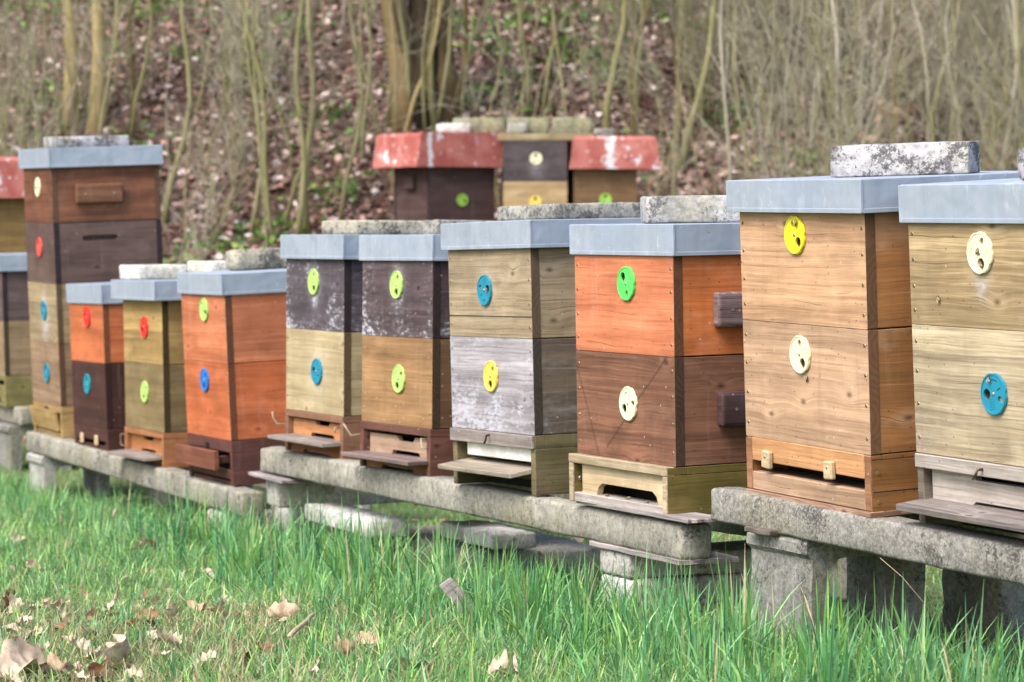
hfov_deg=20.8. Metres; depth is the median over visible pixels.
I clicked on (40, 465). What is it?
concrete support
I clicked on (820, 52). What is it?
bare sapling
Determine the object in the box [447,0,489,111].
bare tree
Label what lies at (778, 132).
bare shrub
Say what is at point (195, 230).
bare shrub
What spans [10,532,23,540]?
dead leaf
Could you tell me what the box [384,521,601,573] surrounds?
concrete support
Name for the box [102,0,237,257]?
bare sapling
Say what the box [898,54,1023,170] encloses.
bare shrub
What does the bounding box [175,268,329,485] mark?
beehive
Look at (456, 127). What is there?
concrete block
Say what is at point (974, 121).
bare shrub
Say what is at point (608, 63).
bare shrub
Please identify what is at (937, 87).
bare sapling
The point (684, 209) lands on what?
concrete block
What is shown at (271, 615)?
dead leaf
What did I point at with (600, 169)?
beehive
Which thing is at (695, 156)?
bare shrub
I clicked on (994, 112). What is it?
bare shrub
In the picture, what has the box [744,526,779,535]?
shim board
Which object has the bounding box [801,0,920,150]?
bare sapling
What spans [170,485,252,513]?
concrete support
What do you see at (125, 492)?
stick
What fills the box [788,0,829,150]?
bare tree
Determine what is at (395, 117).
bare sapling
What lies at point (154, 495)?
concrete support
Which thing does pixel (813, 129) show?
bare shrub
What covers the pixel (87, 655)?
dead leaf
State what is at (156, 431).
beehive
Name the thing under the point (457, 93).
bare tree
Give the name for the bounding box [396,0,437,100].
bare tree
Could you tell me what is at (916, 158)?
concrete block
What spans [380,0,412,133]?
bare tree
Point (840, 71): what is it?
bare shrub
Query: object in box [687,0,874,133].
bare shrub
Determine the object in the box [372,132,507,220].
beehive
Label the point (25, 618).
dead leaf
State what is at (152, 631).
dead leaf
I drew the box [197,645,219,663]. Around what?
dead leaf
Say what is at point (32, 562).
dead leaf
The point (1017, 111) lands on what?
bare shrub
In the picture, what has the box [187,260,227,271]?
concrete block
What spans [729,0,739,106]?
bare sapling
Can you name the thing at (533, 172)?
beehive
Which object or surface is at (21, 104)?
bare shrub
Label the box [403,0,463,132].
bare tree
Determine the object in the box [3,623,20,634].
dead leaf
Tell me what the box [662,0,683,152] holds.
bare tree
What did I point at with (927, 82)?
bare sapling
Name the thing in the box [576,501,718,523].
shim board
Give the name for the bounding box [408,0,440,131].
bare tree
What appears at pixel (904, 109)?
bare sapling
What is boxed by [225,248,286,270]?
concrete block
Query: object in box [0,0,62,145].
bare sapling
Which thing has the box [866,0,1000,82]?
bare shrub
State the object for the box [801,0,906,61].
bare shrub
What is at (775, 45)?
bare shrub
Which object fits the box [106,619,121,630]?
dead leaf
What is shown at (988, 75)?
bare shrub
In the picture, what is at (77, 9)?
bare sapling
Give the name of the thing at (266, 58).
bare shrub
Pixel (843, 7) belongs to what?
bare shrub
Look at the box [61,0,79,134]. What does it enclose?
bare tree
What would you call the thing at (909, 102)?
bare shrub
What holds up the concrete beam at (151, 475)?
on the concrete support at (267, 509)
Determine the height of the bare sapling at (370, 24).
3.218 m
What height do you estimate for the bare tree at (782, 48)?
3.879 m
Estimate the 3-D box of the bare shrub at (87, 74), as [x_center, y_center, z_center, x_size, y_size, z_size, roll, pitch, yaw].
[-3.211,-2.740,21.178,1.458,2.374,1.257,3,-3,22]
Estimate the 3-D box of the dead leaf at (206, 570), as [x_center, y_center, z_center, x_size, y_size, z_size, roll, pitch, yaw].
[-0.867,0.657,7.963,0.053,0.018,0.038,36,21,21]
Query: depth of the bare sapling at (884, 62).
17.79 m
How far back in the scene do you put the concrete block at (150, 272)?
10.66 m
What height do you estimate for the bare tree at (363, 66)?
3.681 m
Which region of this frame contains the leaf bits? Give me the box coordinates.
[0,543,1016,681]
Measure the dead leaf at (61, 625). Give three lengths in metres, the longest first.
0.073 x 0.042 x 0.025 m
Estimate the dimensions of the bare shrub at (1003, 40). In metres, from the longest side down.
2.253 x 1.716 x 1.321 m
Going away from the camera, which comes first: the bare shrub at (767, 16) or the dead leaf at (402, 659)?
the dead leaf at (402, 659)
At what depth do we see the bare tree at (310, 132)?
19.45 m
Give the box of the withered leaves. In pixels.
[801,93,1017,165]
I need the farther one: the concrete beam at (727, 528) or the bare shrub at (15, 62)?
the bare shrub at (15, 62)
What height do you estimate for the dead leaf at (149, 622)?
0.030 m
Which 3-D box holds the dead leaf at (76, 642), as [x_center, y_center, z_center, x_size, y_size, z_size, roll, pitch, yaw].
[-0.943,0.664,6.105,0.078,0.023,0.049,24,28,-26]
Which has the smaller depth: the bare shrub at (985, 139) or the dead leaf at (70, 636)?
the dead leaf at (70, 636)
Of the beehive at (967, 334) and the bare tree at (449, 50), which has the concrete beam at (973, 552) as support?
the beehive at (967, 334)
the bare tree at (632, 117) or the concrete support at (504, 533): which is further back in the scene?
the bare tree at (632, 117)
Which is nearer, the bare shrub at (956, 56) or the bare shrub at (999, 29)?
the bare shrub at (956, 56)
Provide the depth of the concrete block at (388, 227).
8.91 m
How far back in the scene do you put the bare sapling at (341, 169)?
19.84 m
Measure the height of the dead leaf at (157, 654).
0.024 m
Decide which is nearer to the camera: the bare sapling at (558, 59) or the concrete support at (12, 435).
the concrete support at (12, 435)
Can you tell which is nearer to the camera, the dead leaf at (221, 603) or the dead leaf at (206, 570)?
the dead leaf at (221, 603)
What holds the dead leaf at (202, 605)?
on the ground at (332, 168)
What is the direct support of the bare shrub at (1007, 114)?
on the ground at (332, 168)
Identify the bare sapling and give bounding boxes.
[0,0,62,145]
[0,40,54,156]
[2,0,47,153]
[40,0,179,135]
[76,0,78,23]
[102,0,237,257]
[161,0,343,247]
[235,0,398,188]
[287,0,454,210]
[306,0,433,211]
[321,0,325,45]
[342,0,345,42]
[350,0,353,90]
[360,0,374,83]
[381,0,502,117]
[533,0,622,116]
[535,0,538,25]
[570,0,666,112]
[597,0,691,195]
[623,1,636,108]
[637,0,774,194]
[667,0,731,194]
[676,0,814,179]
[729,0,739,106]
[736,0,779,114]
[742,0,902,171]
[771,0,890,175]
[784,0,817,146]
[788,0,1006,176]
[796,0,986,143]
[798,3,801,63]
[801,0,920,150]
[805,0,864,132]
[815,2,819,175]
[881,0,1023,143]
[885,0,912,142]
[886,0,997,141]
[894,0,1023,160]
[908,0,1006,141]
[921,0,1023,170]
[930,0,1023,169]
[953,2,1020,131]
[1006,0,1023,170]
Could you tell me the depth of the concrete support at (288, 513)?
9.48 m
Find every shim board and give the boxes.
[248,471,313,483]
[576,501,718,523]
[589,540,738,565]
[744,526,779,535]
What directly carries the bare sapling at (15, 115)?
on the ground at (332, 168)
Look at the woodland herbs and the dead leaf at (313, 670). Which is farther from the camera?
the woodland herbs
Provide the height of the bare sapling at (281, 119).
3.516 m
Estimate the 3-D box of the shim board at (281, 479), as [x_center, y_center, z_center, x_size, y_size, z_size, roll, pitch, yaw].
[-0.721,0.447,9.226,0.203,0.014,0.363,-1,2,-23]
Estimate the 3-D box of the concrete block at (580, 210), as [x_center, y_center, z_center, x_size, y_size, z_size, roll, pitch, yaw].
[0.154,-0.347,7.514,0.261,0.044,0.361,-2,2,-26]
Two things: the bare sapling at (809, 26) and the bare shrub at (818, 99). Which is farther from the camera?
the bare sapling at (809, 26)
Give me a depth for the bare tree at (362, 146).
20.35 m
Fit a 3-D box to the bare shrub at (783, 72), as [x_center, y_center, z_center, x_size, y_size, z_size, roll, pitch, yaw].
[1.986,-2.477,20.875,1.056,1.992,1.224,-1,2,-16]
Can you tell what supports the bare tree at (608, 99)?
on the ground at (332, 168)
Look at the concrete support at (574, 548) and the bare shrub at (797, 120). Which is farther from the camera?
the bare shrub at (797, 120)
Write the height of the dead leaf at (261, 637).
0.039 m
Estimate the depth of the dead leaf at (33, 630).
6.36 m
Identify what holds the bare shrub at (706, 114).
on the ground at (332, 168)
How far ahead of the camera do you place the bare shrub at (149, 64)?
21.31 m
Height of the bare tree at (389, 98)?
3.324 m
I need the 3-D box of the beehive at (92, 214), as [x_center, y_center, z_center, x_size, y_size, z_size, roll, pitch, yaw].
[-1.792,-0.215,12.003,0.507,1.233,0.508,-4,4,-24]
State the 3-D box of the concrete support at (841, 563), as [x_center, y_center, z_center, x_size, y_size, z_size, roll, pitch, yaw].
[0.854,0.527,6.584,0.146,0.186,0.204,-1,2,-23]
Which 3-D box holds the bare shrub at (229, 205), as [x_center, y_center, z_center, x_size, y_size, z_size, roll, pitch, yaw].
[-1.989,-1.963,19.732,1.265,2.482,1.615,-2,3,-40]
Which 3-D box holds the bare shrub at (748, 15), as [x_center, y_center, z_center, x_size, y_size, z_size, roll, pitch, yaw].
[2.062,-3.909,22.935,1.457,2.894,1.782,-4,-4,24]
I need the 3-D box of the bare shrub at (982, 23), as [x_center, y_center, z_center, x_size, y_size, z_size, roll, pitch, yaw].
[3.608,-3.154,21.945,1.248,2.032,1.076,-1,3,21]
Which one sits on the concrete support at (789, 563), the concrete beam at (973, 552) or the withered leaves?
the concrete beam at (973, 552)
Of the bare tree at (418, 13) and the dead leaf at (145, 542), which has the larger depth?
the bare tree at (418, 13)
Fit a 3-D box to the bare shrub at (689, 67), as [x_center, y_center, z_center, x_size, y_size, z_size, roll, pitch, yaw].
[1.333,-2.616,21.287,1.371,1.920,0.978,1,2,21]
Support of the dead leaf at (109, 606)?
on the ground at (332, 168)
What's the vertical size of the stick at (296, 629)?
0.023 m
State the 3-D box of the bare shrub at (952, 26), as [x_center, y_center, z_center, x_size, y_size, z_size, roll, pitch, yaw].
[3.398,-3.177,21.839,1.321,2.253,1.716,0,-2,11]
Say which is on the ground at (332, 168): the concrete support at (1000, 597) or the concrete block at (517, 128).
the concrete support at (1000, 597)
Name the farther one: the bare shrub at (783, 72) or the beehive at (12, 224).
the bare shrub at (783, 72)
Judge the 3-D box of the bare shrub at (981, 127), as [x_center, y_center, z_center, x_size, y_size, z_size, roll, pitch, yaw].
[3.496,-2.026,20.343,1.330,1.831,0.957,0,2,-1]
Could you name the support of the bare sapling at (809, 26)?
on the ground at (332, 168)
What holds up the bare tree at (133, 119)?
on the ground at (332, 168)
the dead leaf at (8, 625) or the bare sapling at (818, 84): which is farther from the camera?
the bare sapling at (818, 84)
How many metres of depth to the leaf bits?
6.74 m
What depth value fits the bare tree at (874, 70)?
20.92 m
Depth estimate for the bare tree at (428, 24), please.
20.64 m
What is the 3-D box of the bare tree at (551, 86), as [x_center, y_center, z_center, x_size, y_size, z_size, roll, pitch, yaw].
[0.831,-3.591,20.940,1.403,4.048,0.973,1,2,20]
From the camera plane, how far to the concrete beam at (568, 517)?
7.41 m
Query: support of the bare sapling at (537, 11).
on the ground at (332, 168)
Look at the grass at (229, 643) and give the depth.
6.44 m
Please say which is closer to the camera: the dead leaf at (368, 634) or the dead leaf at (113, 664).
the dead leaf at (113, 664)
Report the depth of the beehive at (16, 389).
13.24 m
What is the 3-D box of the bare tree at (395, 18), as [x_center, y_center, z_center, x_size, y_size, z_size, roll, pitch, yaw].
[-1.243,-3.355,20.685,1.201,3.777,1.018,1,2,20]
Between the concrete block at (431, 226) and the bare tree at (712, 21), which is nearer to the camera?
the concrete block at (431, 226)
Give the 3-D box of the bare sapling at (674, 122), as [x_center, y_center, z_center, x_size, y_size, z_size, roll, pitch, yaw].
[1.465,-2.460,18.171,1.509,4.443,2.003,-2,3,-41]
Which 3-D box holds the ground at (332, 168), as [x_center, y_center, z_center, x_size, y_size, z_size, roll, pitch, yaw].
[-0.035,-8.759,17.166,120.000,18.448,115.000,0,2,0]
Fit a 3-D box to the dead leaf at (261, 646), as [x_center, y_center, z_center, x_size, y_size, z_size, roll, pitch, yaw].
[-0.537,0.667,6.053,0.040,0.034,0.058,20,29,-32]
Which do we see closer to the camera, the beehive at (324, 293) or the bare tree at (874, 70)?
the beehive at (324, 293)
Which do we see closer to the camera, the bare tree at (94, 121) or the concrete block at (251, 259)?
the concrete block at (251, 259)
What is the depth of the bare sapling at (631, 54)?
21.23 m
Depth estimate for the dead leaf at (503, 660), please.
5.64 m
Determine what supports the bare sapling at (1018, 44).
on the ground at (332, 168)
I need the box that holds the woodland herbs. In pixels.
[0,0,1019,263]
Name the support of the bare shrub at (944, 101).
on the ground at (332, 168)
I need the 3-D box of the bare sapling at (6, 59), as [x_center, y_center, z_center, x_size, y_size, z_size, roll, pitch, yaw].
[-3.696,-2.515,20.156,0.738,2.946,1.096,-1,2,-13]
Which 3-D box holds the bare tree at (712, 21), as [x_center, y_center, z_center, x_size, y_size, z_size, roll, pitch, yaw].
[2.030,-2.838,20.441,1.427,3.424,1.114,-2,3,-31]
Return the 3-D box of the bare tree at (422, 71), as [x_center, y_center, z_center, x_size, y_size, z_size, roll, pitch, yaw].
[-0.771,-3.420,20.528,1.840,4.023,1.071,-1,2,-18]
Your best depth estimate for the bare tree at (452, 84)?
20.84 m
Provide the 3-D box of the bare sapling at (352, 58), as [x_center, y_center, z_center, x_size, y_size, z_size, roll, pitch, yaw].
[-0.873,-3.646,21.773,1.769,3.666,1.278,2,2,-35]
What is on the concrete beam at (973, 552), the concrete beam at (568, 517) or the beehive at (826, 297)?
the beehive at (826, 297)
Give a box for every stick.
[112,490,126,516]
[287,612,316,637]
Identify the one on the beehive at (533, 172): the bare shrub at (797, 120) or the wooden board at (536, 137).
the wooden board at (536, 137)
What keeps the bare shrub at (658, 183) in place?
on the ground at (332, 168)
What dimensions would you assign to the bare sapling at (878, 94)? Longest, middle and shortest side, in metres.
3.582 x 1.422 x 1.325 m
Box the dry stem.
[880,558,931,611]
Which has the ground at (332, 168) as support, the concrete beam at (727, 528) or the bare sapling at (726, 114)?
the bare sapling at (726, 114)
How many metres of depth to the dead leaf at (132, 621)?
6.56 m
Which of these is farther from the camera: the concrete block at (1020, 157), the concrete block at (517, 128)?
the concrete block at (517, 128)
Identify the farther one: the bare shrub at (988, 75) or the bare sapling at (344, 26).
the bare sapling at (344, 26)
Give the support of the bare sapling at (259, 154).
on the ground at (332, 168)
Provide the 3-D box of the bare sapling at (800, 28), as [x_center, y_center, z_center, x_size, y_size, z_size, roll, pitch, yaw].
[2.388,-3.773,21.811,0.892,3.518,1.380,0,4,-21]
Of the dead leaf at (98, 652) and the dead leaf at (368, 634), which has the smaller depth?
the dead leaf at (98, 652)
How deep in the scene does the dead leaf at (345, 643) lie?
6.00 m
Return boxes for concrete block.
[43,135,128,147]
[119,264,186,279]
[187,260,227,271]
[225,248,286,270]
[322,220,423,234]
[423,219,489,233]
[436,123,469,131]
[453,118,505,132]
[497,202,640,220]
[507,117,549,133]
[507,123,527,133]
[552,117,592,133]
[592,128,613,135]
[640,195,739,223]
[830,141,979,176]
[1017,147,1023,179]
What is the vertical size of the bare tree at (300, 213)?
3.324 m
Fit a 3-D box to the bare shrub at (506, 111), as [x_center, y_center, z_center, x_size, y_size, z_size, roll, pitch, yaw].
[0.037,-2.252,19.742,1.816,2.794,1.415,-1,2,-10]
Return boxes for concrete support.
[0,422,70,470]
[26,452,109,494]
[149,468,188,507]
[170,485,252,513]
[207,506,336,533]
[266,480,403,507]
[271,504,370,531]
[305,502,407,538]
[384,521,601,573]
[440,520,535,549]
[600,540,751,578]
[602,572,750,614]
[746,532,925,648]
[829,557,846,601]
[942,569,1023,646]
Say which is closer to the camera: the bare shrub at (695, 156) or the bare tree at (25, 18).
the bare shrub at (695, 156)
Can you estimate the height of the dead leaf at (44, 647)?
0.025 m
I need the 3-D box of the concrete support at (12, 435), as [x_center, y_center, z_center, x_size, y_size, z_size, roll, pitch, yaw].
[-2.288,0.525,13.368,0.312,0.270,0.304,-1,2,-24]
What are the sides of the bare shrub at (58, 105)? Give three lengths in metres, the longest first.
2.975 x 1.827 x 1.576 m
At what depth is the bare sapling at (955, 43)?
20.01 m
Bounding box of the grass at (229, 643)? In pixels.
[0,451,1023,681]
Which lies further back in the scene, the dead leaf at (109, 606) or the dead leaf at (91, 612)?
the dead leaf at (109, 606)
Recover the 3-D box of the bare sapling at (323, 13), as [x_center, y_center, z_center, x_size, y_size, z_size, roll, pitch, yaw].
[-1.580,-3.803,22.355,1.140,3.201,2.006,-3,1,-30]
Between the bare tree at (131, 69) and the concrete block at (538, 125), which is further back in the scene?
the bare tree at (131, 69)
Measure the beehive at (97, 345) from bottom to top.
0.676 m
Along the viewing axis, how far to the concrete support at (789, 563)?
6.11 m
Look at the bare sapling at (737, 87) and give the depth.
19.96 m
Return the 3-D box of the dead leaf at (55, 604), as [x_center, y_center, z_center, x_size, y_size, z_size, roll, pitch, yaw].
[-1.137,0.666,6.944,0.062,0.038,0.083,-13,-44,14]
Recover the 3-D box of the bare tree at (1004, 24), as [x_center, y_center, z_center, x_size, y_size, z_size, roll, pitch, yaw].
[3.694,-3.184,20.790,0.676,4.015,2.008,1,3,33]
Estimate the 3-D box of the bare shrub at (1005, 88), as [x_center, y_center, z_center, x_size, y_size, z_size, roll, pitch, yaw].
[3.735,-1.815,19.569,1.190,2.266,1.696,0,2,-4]
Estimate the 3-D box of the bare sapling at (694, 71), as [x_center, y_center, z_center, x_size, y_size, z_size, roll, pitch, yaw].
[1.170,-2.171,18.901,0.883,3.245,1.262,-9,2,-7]
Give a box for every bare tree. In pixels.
[0,0,118,148]
[22,0,114,137]
[26,1,90,142]
[57,0,106,133]
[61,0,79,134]
[127,0,134,132]
[129,0,217,138]
[162,0,232,223]
[163,0,359,237]
[185,0,481,234]
[197,0,363,226]
[197,0,408,219]
[235,0,430,234]
[239,0,339,243]
[294,0,430,131]
[340,0,380,135]
[344,0,402,53]
[360,0,377,167]
[371,0,402,126]
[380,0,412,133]
[393,0,462,41]
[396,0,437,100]
[397,0,411,98]
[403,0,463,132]
[405,0,473,131]
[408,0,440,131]
[436,0,458,123]
[438,0,463,122]
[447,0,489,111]
[448,0,493,122]
[454,0,530,116]
[510,0,651,135]
[541,0,554,117]
[549,0,563,116]
[602,0,651,127]
[633,0,644,135]
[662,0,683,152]
[679,0,782,170]
[766,1,800,160]
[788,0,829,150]
[830,0,871,142]
[856,0,864,142]
[864,0,884,141]
[888,0,972,136]
[936,0,961,140]
[982,1,1012,159]
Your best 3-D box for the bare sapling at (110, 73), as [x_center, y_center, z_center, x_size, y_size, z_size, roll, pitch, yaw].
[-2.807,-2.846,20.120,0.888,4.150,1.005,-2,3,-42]
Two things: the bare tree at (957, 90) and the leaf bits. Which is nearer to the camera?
the leaf bits
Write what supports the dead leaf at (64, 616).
on the ground at (332, 168)
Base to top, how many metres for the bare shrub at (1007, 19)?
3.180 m
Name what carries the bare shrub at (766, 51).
on the ground at (332, 168)
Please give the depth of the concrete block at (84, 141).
11.84 m
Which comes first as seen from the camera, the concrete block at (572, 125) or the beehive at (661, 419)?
the beehive at (661, 419)
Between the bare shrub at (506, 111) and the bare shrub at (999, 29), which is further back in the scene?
the bare shrub at (999, 29)
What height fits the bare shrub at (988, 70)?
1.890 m
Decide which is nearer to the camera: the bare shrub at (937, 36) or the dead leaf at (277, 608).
the dead leaf at (277, 608)
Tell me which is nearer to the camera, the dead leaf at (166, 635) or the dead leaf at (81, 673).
the dead leaf at (81, 673)
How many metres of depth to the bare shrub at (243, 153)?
20.54 m
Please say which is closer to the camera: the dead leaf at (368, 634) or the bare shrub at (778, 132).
the dead leaf at (368, 634)
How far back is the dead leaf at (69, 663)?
5.84 m
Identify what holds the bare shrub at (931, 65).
on the ground at (332, 168)
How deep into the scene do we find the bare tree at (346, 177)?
19.65 m
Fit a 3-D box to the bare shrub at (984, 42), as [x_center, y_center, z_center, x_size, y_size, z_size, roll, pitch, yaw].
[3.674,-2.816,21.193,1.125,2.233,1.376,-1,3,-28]
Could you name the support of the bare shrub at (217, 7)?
on the ground at (332, 168)
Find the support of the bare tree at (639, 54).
on the ground at (332, 168)
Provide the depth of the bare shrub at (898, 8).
20.63 m
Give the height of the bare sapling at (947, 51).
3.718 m
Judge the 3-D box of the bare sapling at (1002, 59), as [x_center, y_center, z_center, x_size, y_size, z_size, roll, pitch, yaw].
[3.792,-3.125,20.991,1.123,3.398,0.901,2,3,41]
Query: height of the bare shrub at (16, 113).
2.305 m
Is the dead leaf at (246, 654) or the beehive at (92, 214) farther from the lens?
the beehive at (92, 214)
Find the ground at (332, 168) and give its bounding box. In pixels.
[0,0,1023,681]
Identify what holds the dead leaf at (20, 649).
on the ground at (332, 168)
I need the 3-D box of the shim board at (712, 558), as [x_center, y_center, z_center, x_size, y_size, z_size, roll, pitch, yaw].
[0.360,0.503,6.687,0.164,0.017,0.503,-1,2,-23]
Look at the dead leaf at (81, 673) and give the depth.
5.72 m
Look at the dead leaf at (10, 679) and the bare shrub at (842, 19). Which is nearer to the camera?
the dead leaf at (10, 679)
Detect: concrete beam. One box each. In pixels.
[0,405,33,425]
[26,431,263,516]
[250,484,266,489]
[260,446,711,559]
[386,465,747,535]
[711,487,1023,584]
[896,514,1023,538]
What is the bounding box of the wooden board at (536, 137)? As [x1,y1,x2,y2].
[498,134,593,141]
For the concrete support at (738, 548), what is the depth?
6.79 m
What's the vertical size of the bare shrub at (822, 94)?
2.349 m
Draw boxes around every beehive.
[0,157,26,421]
[0,253,32,406]
[18,145,163,438]
[66,282,125,451]
[109,279,188,467]
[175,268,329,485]
[268,234,364,459]
[341,234,453,476]
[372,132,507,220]
[438,218,641,495]
[501,141,566,206]
[567,136,660,202]
[569,222,747,514]
[726,171,1018,517]
[896,178,1023,534]
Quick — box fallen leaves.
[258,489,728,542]
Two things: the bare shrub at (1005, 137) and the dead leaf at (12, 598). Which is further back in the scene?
the bare shrub at (1005, 137)
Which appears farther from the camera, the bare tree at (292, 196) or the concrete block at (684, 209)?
the bare tree at (292, 196)
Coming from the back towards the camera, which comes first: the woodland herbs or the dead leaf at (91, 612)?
the woodland herbs
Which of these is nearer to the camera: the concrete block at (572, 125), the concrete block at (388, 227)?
the concrete block at (388, 227)
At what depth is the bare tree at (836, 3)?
20.85 m
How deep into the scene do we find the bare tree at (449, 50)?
20.72 m
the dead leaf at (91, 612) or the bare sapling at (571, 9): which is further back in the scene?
the bare sapling at (571, 9)
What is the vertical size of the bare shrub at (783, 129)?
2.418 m
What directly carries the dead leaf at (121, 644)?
on the ground at (332, 168)
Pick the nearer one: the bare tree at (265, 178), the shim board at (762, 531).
the shim board at (762, 531)
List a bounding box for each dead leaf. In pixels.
[0,594,8,613]
[0,636,47,679]
[2,588,16,600]
[2,594,23,613]
[2,673,23,681]
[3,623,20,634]
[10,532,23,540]
[10,631,33,640]
[14,610,30,624]
[18,621,49,636]
[26,558,45,569]
[34,640,49,650]
[36,660,49,674]
[42,598,65,613]
[47,651,76,676]
[50,621,65,630]
[56,606,79,625]
[60,631,72,642]
[63,658,81,669]
[63,668,95,680]
[65,636,94,651]
[80,625,98,634]
[83,647,92,660]
[86,607,106,620]
[88,662,115,681]
[89,646,105,662]
[99,594,115,612]
[99,669,111,681]
[100,631,129,666]
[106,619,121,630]
[106,658,123,668]
[117,664,143,681]
[122,618,139,626]
[123,536,160,553]
[132,608,158,618]
[136,618,156,628]
[147,626,160,639]
[148,648,174,657]
[154,625,181,644]
[158,595,178,616]
[179,594,208,612]
[195,502,207,513]
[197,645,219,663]
[201,567,213,578]
[207,597,223,611]
[242,648,251,669]
[247,628,278,642]
[256,641,274,656]
[264,602,285,622]
[267,599,313,622]
[305,659,319,674]
[334,634,361,655]
[352,630,379,646]
[357,657,434,671]
[439,577,473,614]
[478,649,520,677]
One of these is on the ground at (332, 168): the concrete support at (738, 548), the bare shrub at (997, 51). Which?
the bare shrub at (997, 51)
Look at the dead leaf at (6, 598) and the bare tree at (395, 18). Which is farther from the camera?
the bare tree at (395, 18)
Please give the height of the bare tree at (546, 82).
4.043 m
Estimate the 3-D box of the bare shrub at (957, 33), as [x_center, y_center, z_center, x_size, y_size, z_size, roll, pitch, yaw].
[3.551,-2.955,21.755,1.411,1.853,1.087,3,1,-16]
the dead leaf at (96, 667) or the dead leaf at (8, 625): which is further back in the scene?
the dead leaf at (8, 625)
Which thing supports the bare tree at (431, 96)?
on the ground at (332, 168)
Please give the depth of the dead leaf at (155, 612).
6.72 m
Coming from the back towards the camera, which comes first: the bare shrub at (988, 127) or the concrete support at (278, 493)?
the bare shrub at (988, 127)
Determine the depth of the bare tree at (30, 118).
21.02 m
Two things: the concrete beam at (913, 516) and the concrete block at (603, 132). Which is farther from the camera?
the concrete block at (603, 132)
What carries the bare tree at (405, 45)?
on the ground at (332, 168)
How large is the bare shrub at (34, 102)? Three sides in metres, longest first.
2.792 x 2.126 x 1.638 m
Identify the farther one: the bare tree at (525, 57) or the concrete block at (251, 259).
the bare tree at (525, 57)
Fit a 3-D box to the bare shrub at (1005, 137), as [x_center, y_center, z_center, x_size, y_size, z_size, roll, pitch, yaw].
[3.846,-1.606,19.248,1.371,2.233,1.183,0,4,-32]
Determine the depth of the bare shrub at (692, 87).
21.68 m
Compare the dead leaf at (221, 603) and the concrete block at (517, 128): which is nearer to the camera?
the dead leaf at (221, 603)
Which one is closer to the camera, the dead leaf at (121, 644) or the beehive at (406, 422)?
the dead leaf at (121, 644)
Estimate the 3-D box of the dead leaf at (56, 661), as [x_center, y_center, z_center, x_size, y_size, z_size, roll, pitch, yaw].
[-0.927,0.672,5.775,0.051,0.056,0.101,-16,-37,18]
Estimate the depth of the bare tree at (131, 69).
20.90 m
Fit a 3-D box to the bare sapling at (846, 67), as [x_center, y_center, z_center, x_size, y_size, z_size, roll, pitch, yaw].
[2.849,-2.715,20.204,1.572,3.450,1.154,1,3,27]
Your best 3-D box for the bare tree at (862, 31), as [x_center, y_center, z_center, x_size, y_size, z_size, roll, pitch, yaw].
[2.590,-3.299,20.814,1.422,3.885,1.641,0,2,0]
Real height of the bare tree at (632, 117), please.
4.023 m
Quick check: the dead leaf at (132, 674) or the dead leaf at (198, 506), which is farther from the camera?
the dead leaf at (198, 506)
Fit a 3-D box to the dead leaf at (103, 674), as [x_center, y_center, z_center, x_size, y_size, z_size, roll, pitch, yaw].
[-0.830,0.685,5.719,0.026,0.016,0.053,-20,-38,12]
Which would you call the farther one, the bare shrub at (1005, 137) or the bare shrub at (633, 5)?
the bare shrub at (633, 5)
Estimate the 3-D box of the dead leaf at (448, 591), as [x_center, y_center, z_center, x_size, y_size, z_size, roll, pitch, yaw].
[-0.093,0.677,6.784,0.043,0.235,0.013,-36,-3,-3]
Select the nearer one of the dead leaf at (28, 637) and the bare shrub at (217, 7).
the dead leaf at (28, 637)
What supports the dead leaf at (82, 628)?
on the ground at (332, 168)
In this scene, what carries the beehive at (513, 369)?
on the concrete beam at (568, 517)
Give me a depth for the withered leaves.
18.53 m
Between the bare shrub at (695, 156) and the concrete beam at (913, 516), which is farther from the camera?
the bare shrub at (695, 156)
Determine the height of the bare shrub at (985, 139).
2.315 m
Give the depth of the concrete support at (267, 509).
9.75 m
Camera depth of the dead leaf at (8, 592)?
7.33 m
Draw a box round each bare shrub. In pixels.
[0,0,90,145]
[0,0,103,156]
[0,0,143,155]
[0,0,144,156]
[0,12,49,156]
[26,0,142,132]
[104,0,194,109]
[122,28,318,271]
[135,0,338,168]
[138,0,332,237]
[171,0,328,101]
[173,0,286,97]
[393,0,648,206]
[549,0,662,91]
[551,0,713,197]
[620,0,780,125]
[621,0,754,101]
[629,0,653,23]
[637,0,728,96]
[639,0,741,123]
[640,21,790,195]
[652,0,937,178]
[670,0,903,177]
[682,0,919,188]
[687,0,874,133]
[709,0,823,98]
[712,0,899,184]
[723,0,1006,170]
[726,0,889,129]
[730,0,854,142]
[732,0,760,36]
[737,0,823,52]
[737,45,876,177]
[739,0,851,97]
[749,0,955,175]
[766,0,974,143]
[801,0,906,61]
[817,3,1023,170]
[834,0,854,17]
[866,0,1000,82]
[871,0,1011,141]
[876,0,1000,142]
[877,0,1021,141]
[894,0,1011,68]
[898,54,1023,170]
[901,0,994,77]
[904,0,1022,140]
[906,0,1023,170]
[908,0,1023,114]
[913,0,1023,170]
[921,0,1023,161]
[927,0,1005,62]
[933,0,1023,142]
[938,0,1023,91]
[938,0,1023,170]
[940,0,1023,160]
[946,0,1023,170]
[961,0,1022,66]
[961,1,1023,168]
[981,60,1023,170]
[989,51,1023,169]
[991,0,1023,57]
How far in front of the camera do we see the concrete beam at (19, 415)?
13.20 m
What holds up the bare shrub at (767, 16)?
on the ground at (332, 168)

